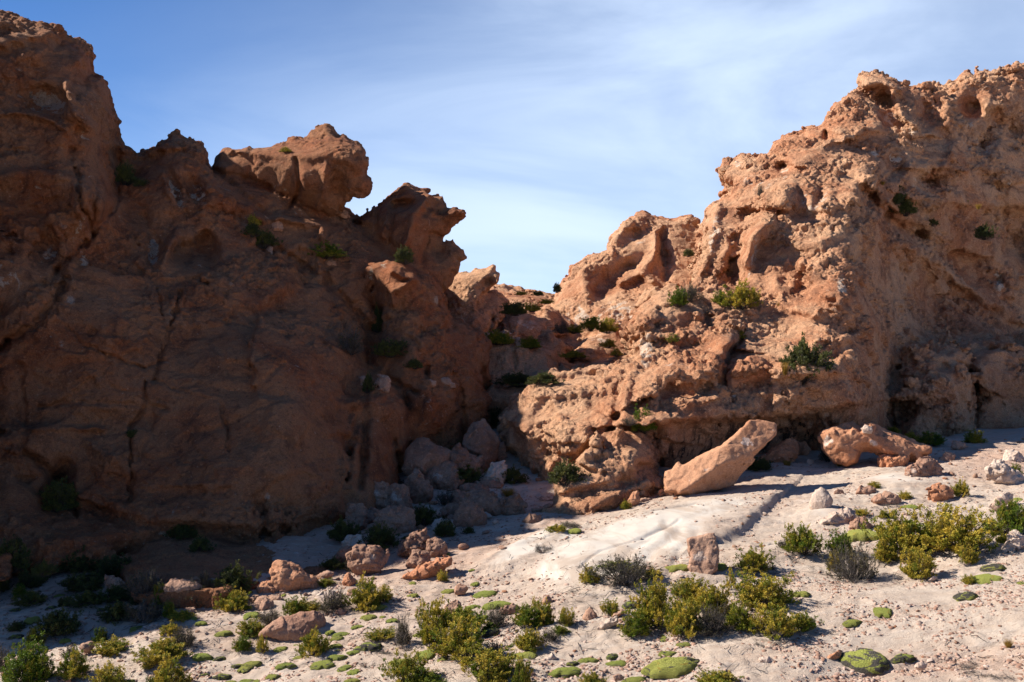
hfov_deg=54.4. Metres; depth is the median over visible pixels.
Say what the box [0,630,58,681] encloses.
shrub
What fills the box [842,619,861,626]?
cushion plant
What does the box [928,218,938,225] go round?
shrub
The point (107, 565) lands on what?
shrub
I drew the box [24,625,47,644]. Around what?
shrub
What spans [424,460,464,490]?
boulder
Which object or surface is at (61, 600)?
shrub
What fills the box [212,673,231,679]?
cushion plant
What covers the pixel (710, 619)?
shrub
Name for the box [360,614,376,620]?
cushion plant
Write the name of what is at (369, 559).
boulder
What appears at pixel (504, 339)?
shrub
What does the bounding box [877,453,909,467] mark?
boulder
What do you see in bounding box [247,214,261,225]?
shrub
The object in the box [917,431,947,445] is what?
shrub
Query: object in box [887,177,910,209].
shrub
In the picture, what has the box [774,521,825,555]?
shrub
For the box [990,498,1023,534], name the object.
shrub
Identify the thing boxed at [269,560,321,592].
boulder
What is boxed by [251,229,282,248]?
shrub
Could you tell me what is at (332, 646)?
cushion plant
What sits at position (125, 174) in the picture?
shrub
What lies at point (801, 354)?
shrub
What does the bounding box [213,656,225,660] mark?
cushion plant
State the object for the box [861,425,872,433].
boulder
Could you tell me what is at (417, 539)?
boulder
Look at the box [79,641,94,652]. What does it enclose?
boulder
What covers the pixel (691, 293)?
shrub
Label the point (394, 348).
shrub
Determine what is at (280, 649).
cushion plant
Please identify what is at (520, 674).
shrub
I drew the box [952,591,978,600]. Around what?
cushion plant
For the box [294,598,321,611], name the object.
shrub
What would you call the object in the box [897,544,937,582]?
shrub
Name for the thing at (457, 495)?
boulder
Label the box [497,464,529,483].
shrub
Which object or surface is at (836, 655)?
boulder
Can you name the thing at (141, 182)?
shrub
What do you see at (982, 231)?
shrub
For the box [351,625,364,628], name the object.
cushion plant
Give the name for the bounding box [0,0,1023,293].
sky
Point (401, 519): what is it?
boulder
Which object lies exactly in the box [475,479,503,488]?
boulder
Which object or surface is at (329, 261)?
boulder
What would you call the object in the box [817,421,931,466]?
boulder
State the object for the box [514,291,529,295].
shrub
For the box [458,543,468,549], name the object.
stone
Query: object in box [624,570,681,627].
shrub
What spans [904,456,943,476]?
boulder
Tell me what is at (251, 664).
cushion plant
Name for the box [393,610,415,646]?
shrub
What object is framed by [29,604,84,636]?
shrub
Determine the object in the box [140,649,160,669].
shrub
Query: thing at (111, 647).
shrub
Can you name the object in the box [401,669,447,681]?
shrub
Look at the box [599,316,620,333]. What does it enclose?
shrub
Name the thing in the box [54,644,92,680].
shrub
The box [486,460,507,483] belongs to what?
boulder
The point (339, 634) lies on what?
cushion plant
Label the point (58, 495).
shrub
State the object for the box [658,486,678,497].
boulder
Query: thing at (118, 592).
shrub
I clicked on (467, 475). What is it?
shrub
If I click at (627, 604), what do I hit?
cushion plant
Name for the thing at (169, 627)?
shrub
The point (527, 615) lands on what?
shrub
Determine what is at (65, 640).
cushion plant
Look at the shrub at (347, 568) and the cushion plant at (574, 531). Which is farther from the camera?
the cushion plant at (574, 531)
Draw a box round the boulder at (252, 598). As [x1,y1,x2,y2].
[249,595,258,602]
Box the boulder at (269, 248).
[265,246,272,253]
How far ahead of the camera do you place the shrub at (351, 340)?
24.33 m
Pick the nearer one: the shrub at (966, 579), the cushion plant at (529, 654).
the cushion plant at (529, 654)
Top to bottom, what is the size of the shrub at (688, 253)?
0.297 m
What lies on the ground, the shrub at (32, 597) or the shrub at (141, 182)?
the shrub at (32, 597)
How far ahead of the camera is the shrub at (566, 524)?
18.24 m
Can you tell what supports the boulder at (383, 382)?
on the cliff at (178, 322)
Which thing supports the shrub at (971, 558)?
on the ground
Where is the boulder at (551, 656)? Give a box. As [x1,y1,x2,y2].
[544,653,556,659]
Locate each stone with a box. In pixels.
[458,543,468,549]
[809,487,832,509]
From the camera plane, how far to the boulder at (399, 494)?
21.06 m
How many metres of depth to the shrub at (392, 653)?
13.33 m
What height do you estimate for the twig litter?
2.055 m
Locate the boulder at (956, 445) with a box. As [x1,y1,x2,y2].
[951,440,968,449]
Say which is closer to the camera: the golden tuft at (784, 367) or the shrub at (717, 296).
the golden tuft at (784, 367)
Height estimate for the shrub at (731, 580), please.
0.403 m
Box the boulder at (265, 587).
[256,580,278,593]
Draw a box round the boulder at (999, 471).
[984,459,1023,483]
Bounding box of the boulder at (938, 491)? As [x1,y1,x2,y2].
[925,482,953,501]
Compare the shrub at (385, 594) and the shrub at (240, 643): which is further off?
the shrub at (385, 594)
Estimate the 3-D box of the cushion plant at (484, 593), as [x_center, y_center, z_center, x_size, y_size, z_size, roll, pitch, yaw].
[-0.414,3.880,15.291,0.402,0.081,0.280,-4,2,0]
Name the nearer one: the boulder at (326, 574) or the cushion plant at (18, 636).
the cushion plant at (18, 636)
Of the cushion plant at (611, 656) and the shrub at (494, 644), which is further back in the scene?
the shrub at (494, 644)
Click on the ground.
(660, 531)
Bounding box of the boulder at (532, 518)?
[522,513,541,523]
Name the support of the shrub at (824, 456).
on the ground
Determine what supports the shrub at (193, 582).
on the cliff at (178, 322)
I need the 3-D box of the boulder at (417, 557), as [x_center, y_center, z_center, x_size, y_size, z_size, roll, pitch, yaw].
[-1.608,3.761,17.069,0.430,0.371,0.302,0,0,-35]
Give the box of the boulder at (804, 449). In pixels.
[797,440,810,455]
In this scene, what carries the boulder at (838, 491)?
on the ground
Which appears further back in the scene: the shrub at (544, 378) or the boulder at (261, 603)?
the shrub at (544, 378)
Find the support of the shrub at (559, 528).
on the ground
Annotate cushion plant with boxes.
[7,634,23,639]
[9,608,20,611]
[24,616,39,623]
[45,605,56,610]
[59,638,71,643]
[129,626,141,632]
[192,653,213,661]
[195,621,206,625]
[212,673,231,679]
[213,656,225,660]
[214,630,232,636]
[230,664,240,668]
[237,666,250,672]
[239,679,253,681]
[241,661,261,667]
[243,611,258,618]
[265,674,280,679]
[273,646,287,652]
[275,662,296,669]
[310,660,334,669]
[326,655,347,660]
[329,644,342,648]
[330,636,343,640]
[331,632,349,637]
[337,665,353,671]
[343,678,360,681]
[346,650,359,654]
[346,669,359,674]
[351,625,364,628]
[353,642,381,651]
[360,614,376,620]
[371,605,387,610]
[385,618,396,622]
[407,593,418,597]
[418,650,434,659]
[437,657,447,661]
[440,589,453,593]
[467,604,480,608]
[472,590,497,598]
[481,601,510,609]
[483,627,499,635]
[512,651,537,659]
[547,667,580,677]
[565,528,581,533]
[566,661,578,665]
[577,657,599,662]
[605,660,626,666]
[606,653,617,659]
[621,600,637,608]
[621,676,646,681]
[641,657,697,678]
[658,651,677,657]
[660,635,666,641]
[664,564,687,571]
[675,642,690,646]
[718,563,726,570]
[794,591,810,597]
[838,648,889,673]
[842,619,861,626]
[847,529,879,541]
[873,607,891,617]
[890,653,916,663]
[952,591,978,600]
[973,574,1003,583]
[980,563,1005,571]
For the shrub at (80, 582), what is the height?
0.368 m
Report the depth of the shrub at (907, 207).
33.67 m
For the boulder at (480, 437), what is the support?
on the ground
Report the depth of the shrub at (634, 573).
14.84 m
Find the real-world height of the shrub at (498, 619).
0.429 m
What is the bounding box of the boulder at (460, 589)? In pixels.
[454,583,467,594]
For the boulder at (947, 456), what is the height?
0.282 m
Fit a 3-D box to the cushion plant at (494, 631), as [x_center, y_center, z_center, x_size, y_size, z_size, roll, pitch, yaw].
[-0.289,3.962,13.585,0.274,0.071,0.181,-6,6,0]
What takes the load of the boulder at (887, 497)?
on the ground
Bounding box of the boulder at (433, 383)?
[428,379,435,386]
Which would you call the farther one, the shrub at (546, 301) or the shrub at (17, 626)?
the shrub at (546, 301)
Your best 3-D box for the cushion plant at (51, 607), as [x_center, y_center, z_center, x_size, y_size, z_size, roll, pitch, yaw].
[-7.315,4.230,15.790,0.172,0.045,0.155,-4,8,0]
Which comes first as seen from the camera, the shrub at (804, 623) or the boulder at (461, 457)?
the shrub at (804, 623)
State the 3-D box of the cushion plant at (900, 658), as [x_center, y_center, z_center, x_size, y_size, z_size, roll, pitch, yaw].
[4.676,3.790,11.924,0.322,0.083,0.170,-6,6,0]
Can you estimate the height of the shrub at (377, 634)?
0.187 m
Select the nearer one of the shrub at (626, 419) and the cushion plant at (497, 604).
the cushion plant at (497, 604)
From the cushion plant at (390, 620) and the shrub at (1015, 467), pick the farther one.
the shrub at (1015, 467)
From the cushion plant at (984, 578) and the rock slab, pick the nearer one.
the cushion plant at (984, 578)
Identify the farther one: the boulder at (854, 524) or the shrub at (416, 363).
the shrub at (416, 363)
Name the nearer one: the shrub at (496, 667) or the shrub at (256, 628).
the shrub at (496, 667)
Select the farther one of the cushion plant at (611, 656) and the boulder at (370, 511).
the boulder at (370, 511)
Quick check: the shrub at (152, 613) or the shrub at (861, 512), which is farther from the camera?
the shrub at (861, 512)
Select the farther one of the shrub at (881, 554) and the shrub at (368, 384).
the shrub at (368, 384)
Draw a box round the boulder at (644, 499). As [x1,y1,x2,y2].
[640,497,650,501]
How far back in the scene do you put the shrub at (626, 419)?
20.82 m
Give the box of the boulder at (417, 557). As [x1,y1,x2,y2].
[406,549,430,568]
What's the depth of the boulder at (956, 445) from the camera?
24.08 m
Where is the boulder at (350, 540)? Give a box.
[341,534,368,546]
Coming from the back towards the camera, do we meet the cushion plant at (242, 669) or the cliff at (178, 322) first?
the cliff at (178, 322)
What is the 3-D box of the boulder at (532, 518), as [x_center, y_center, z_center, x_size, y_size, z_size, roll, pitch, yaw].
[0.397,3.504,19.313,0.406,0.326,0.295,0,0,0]
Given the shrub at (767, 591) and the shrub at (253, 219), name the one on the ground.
the shrub at (767, 591)
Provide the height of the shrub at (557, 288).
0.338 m
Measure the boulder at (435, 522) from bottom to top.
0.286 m
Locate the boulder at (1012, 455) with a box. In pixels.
[1002,449,1023,462]
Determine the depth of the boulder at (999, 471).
19.59 m
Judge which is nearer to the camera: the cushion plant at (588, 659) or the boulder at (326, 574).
the cushion plant at (588, 659)
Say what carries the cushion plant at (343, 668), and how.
on the ground
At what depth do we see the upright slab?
15.07 m
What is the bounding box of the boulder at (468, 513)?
[453,500,486,526]
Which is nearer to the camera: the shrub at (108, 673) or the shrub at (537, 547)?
the shrub at (108, 673)
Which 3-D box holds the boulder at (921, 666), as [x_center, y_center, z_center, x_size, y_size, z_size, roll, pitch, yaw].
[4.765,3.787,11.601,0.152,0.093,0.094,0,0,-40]
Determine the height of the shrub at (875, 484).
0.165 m
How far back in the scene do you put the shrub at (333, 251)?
26.85 m
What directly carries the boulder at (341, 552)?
on the ground
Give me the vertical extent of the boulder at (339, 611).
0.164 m
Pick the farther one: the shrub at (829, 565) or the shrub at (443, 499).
the shrub at (443, 499)
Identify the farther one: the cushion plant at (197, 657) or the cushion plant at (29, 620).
the cushion plant at (29, 620)
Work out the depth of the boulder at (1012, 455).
21.73 m
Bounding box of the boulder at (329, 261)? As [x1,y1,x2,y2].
[325,258,336,265]
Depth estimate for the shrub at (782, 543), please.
16.04 m
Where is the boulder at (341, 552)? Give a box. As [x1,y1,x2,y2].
[332,545,352,563]
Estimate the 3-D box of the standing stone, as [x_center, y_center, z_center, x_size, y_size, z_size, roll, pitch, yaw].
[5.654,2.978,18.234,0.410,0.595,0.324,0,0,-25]
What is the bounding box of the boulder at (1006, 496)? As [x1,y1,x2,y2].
[989,492,1013,510]
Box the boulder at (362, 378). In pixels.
[359,376,364,384]
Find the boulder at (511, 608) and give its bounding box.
[499,603,519,614]
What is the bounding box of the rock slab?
[402,554,452,579]
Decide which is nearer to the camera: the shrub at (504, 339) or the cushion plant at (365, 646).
the cushion plant at (365, 646)
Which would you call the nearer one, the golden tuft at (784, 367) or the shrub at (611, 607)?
the shrub at (611, 607)
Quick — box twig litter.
[0,475,1021,681]
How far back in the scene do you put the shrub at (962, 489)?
18.78 m
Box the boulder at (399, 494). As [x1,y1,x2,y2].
[389,483,412,508]
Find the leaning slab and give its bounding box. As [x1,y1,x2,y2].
[664,420,776,495]
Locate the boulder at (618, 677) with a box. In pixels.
[613,674,624,680]
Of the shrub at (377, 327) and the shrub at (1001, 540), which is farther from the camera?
the shrub at (377, 327)
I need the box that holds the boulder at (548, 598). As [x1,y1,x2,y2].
[541,596,551,603]
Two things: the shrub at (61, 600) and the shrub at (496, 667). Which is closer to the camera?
the shrub at (496, 667)
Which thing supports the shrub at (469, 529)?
on the ground
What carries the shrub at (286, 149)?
on the cliff at (178, 322)
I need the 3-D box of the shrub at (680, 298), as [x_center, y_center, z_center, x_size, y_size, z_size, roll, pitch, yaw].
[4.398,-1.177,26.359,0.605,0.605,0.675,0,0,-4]
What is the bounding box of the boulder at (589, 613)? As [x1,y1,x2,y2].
[582,607,596,619]
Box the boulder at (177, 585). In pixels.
[163,578,201,592]
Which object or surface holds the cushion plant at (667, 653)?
on the ground
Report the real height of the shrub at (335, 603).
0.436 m
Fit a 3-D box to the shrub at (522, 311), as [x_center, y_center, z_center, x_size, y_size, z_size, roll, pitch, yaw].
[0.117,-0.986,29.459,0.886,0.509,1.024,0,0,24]
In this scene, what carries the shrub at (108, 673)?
on the ground
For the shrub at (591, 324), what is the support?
on the back cliff at (629, 266)
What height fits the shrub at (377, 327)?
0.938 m
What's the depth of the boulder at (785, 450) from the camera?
23.22 m
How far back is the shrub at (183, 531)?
18.57 m
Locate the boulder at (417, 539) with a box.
[397,528,430,557]
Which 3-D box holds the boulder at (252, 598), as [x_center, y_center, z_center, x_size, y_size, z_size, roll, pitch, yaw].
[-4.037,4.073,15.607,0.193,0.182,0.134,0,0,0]
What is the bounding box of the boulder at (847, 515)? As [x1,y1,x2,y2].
[815,507,856,524]
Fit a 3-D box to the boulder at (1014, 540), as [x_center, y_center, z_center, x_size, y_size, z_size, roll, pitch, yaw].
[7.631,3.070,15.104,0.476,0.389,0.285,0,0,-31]
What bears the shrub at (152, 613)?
on the ground
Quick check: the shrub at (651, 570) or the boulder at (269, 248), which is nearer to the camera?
the shrub at (651, 570)
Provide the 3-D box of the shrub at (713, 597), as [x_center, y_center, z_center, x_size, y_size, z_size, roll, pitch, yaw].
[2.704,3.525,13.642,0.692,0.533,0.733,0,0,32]
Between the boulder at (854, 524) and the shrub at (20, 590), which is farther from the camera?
the boulder at (854, 524)
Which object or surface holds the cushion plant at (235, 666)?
on the ground
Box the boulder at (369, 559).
[345,544,389,574]
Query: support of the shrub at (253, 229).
on the cliff at (178, 322)
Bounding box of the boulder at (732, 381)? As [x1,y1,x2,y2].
[726,355,769,387]
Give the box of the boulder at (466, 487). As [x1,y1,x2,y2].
[459,483,489,491]
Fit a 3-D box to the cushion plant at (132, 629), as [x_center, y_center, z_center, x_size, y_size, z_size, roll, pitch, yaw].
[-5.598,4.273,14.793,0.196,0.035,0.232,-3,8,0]
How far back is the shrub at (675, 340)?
24.93 m
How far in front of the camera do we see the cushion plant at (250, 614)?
14.95 m
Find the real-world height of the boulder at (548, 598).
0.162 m
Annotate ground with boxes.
[0,427,1023,681]
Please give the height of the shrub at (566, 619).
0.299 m
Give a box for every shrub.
[0,534,33,572]
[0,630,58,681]
[0,644,9,668]
[2,621,27,632]
[6,589,48,608]
[11,583,26,597]
[13,565,50,588]
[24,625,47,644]
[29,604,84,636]
[30,558,59,576]
[37,475,82,514]
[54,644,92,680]
[56,545,100,572]
[56,567,105,592]
[57,596,68,606]
[59,590,104,608]
[60,643,75,657]
[85,659,126,681]
[88,634,132,657]
[90,583,131,603]
[90,626,107,641]
[94,599,137,625]
[95,553,131,579]
[114,158,136,185]
[119,568,167,598]
[120,597,164,623]
[126,428,136,437]
[130,634,192,661]
[131,177,148,186]
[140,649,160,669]
[145,675,155,681]
[151,581,163,607]
[151,651,191,681]
[157,619,180,635]
[162,523,197,539]
[162,598,175,617]
[167,609,196,621]
[171,624,194,649]
[184,570,206,607]
[188,535,216,552]
[199,567,212,586]
[209,559,260,593]
[213,586,254,611]
[231,632,252,651]
[235,617,264,638]
[240,221,261,236]
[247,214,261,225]
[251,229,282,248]
[254,604,281,625]
[255,633,270,653]
[279,146,290,151]
[280,594,308,615]
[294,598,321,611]
[295,625,331,658]
[303,240,348,259]
[310,585,347,612]
[317,577,335,587]
[319,555,346,570]
[326,514,364,542]
[338,322,365,354]
[341,570,381,612]
[343,559,351,571]
[356,520,400,548]
[361,625,396,640]
[362,371,375,393]
[370,337,411,357]
[371,302,382,332]
[372,645,410,656]
[373,583,392,602]
[377,648,433,681]
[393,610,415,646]
[394,245,415,264]
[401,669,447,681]
[403,358,423,368]
[412,502,444,525]
[414,595,456,645]
[423,611,488,659]
[432,489,453,505]
[432,517,455,536]
[436,569,449,581]
[448,604,499,631]
[457,460,487,483]
[458,642,516,681]
[462,526,475,533]
[482,601,513,627]
[485,329,507,344]
[486,639,501,653]
[490,370,531,386]
[494,331,514,344]
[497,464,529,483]
[498,299,527,315]
[501,302,524,314]
[509,600,544,627]
[509,652,536,681]
[512,624,547,652]
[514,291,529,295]
[516,336,541,348]
[523,302,542,311]
[525,370,565,384]
[531,290,542,295]
[531,596,542,607]
[534,544,551,552]
[537,597,555,626]
[538,298,555,303]
[540,628,559,642]
[545,523,566,532]
[547,457,590,485]
[551,320,568,333]
[552,625,571,635]
[553,282,561,292]
[556,606,577,626]
[557,349,587,358]
[558,521,580,527]
[567,323,583,333]
[575,669,608,681]
[576,316,601,331]
[578,551,666,589]
[578,563,601,583]
[595,560,632,567]
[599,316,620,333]
[599,336,618,348]
[600,598,619,616]
[610,346,624,356]
[617,606,651,638]
[618,415,637,425]
[619,499,631,509]
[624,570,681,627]
[630,403,657,433]
[645,567,662,577]
[658,590,702,639]
[661,333,679,342]
[667,286,689,307]
[668,572,705,600]
[679,281,703,301]
[683,248,694,256]
[686,580,737,615]
[692,601,739,638]
[693,667,744,681]
[710,290,723,302]
[714,279,763,309]
[724,565,736,590]
[724,597,755,631]
[729,568,801,610]
[732,542,775,572]
[739,330,746,339]
[747,457,773,470]
[747,602,800,641]
[754,638,776,647]
[756,183,763,195]
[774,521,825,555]
[776,537,790,546]
[778,332,836,382]
[792,610,823,632]
[818,449,830,461]
[818,537,885,582]
[824,525,855,557]
[826,550,839,571]
[854,508,871,516]
[858,505,923,556]
[867,480,880,488]
[871,530,900,563]
[877,508,893,517]
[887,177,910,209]
[887,425,902,433]
[889,199,917,216]
[896,490,912,499]
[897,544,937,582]
[905,430,921,440]
[908,502,1007,554]
[915,519,950,551]
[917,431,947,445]
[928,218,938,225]
[951,476,969,496]
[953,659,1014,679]
[957,540,981,564]
[960,573,976,584]
[961,428,988,443]
[971,221,999,239]
[981,518,1004,533]
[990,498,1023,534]
[995,532,1006,543]
[1011,463,1023,473]
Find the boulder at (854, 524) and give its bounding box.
[849,516,872,529]
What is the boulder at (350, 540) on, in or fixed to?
on the ground
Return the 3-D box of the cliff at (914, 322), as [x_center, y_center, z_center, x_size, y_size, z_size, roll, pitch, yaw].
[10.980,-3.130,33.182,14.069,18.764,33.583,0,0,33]
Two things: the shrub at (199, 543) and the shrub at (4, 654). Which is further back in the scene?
the shrub at (199, 543)
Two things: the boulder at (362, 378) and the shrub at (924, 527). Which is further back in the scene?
the boulder at (362, 378)
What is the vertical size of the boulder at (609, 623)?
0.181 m
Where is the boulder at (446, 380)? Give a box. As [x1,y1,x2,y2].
[441,377,455,387]
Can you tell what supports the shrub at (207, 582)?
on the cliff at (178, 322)
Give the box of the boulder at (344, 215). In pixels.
[338,210,349,218]
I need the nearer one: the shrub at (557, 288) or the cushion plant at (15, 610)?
the cushion plant at (15, 610)
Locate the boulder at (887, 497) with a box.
[871,491,901,504]
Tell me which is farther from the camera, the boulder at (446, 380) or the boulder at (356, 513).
the boulder at (446, 380)
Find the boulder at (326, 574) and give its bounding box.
[314,570,333,578]
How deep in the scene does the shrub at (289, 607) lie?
14.93 m
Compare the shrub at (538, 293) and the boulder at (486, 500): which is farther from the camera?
the shrub at (538, 293)
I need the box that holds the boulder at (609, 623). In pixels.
[597,616,618,629]
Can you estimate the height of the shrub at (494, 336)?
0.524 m
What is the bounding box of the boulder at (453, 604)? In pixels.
[444,599,461,615]
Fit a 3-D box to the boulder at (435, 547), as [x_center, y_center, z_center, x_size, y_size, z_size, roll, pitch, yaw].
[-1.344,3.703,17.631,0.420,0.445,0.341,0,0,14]
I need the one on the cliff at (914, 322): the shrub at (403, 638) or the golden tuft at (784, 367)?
the golden tuft at (784, 367)
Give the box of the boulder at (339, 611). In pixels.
[335,608,346,614]
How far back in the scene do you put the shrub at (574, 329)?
29.46 m
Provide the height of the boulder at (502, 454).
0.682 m
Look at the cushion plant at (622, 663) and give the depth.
12.36 m
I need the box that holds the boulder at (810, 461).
[807,459,813,463]
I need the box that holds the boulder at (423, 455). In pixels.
[401,437,451,475]
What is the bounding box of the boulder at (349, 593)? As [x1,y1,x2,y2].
[347,587,356,595]
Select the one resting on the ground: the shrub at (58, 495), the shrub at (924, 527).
the shrub at (924, 527)
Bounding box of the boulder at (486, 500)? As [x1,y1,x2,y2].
[458,488,500,515]
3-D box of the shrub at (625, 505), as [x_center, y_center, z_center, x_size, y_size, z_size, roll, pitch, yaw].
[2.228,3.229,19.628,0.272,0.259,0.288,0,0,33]
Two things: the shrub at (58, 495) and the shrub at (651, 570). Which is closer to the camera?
the shrub at (651, 570)
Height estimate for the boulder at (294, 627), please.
0.438 m
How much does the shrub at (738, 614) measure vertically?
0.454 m
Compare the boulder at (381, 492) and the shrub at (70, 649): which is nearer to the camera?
the shrub at (70, 649)
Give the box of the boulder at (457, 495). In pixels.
[450,489,465,502]
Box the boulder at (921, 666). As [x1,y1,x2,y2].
[914,662,927,670]
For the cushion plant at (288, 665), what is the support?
on the ground
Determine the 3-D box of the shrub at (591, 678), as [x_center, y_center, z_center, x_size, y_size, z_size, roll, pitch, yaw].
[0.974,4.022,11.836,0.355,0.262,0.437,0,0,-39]
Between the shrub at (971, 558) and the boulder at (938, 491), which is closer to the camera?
the shrub at (971, 558)
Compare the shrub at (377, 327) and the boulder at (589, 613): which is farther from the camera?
the shrub at (377, 327)
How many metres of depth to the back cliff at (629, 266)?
34.60 m
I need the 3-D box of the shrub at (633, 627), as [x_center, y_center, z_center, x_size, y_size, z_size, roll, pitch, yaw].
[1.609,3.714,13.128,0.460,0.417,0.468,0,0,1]
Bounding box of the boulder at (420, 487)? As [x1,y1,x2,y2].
[404,468,433,503]
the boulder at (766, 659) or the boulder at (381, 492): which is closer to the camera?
the boulder at (766, 659)
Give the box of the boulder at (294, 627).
[258,610,325,641]
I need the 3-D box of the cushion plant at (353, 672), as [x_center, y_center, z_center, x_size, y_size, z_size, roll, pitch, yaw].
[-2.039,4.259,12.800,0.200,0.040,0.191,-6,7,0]
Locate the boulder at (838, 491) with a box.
[834,489,843,493]
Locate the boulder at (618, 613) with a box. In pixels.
[612,609,623,616]
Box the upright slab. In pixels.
[686,533,718,574]
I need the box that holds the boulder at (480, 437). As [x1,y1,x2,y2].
[462,419,499,471]
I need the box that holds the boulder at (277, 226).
[271,221,282,230]
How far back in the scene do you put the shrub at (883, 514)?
17.73 m
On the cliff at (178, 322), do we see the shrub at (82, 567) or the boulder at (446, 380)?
the boulder at (446, 380)
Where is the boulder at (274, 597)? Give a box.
[267,594,281,600]
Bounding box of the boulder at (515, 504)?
[499,493,527,514]
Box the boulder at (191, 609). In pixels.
[182,606,195,613]
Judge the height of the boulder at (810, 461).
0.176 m
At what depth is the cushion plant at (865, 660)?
11.85 m
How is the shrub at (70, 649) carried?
on the ground
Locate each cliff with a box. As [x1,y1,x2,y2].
[0,10,492,608]
[445,210,700,428]
[495,61,1023,514]
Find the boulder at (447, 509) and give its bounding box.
[440,502,458,517]
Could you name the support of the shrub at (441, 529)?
on the ground
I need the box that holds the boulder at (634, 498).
[628,491,639,506]
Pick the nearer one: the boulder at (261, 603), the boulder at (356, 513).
the boulder at (261, 603)
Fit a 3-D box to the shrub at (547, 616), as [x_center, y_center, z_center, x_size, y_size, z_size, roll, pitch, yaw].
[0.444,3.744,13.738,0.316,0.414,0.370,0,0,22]
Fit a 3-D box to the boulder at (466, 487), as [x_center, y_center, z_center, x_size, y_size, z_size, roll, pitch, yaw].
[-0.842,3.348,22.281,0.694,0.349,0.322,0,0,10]
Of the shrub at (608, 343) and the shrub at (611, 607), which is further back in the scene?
the shrub at (608, 343)
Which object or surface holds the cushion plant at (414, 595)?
on the ground
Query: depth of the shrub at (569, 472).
20.24 m
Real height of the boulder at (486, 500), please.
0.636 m
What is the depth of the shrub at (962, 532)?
15.23 m
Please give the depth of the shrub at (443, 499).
21.38 m
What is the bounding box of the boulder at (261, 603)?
[250,595,273,610]
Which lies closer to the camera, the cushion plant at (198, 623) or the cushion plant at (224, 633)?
the cushion plant at (224, 633)
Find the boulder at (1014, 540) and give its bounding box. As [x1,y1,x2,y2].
[1001,529,1023,552]
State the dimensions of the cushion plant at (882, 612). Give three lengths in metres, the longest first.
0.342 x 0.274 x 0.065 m
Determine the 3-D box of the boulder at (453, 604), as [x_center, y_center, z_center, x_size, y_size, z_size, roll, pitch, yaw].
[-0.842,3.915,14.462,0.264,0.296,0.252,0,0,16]
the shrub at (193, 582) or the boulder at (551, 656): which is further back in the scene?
the shrub at (193, 582)
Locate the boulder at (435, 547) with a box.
[425,537,447,556]
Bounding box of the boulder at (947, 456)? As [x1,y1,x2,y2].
[939,452,955,460]
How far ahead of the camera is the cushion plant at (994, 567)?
14.37 m
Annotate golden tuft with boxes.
[500,487,516,496]
[780,361,789,374]
[1003,637,1013,647]
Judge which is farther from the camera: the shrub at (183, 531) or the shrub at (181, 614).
the shrub at (183, 531)
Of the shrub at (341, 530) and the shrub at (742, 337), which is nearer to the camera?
the shrub at (341, 530)
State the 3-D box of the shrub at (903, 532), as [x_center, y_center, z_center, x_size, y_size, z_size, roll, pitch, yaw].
[6.026,3.022,15.829,1.069,0.831,1.017,0,0,30]
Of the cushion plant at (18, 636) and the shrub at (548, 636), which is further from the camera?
the cushion plant at (18, 636)
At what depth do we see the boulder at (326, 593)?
15.50 m
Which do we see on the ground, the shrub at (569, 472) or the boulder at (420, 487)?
the boulder at (420, 487)
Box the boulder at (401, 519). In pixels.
[373,505,415,534]
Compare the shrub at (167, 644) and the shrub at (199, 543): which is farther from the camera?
the shrub at (199, 543)
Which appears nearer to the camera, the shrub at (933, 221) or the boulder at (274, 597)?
the boulder at (274, 597)
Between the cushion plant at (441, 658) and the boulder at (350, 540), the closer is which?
the cushion plant at (441, 658)
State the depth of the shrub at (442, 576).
16.15 m
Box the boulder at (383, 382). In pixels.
[374,374,390,392]
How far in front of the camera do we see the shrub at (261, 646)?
13.81 m
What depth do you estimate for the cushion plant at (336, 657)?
13.29 m
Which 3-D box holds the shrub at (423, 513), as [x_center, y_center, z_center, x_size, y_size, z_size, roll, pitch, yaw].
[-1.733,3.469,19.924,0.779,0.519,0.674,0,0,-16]
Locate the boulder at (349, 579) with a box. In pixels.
[342,572,356,585]
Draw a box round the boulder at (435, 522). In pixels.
[430,518,441,526]
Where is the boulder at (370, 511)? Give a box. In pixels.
[366,507,379,523]
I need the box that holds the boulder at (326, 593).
[315,590,338,597]
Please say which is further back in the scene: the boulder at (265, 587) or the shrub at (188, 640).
the boulder at (265, 587)
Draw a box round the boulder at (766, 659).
[758,656,772,662]
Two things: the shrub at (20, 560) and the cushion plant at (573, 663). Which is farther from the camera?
the shrub at (20, 560)
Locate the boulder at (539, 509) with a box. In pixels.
[531,503,554,512]
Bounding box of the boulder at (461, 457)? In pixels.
[449,442,483,474]
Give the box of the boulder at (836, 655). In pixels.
[827,650,841,659]
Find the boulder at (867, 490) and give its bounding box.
[856,485,875,494]
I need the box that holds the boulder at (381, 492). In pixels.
[374,480,390,509]
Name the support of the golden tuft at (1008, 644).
on the ground
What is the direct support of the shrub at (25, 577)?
on the ground
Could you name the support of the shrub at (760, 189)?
on the cliff at (914, 322)
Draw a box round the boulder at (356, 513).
[345,502,368,530]
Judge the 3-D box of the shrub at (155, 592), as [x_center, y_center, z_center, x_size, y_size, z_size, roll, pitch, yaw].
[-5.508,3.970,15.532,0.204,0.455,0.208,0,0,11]
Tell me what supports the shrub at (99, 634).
on the ground
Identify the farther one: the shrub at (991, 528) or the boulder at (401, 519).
the boulder at (401, 519)
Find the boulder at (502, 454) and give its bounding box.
[496,441,506,461]
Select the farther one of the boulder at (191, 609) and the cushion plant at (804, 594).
the boulder at (191, 609)
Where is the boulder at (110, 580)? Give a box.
[104,574,125,588]
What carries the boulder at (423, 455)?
on the ground
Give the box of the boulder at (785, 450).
[757,437,798,462]
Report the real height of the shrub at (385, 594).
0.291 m

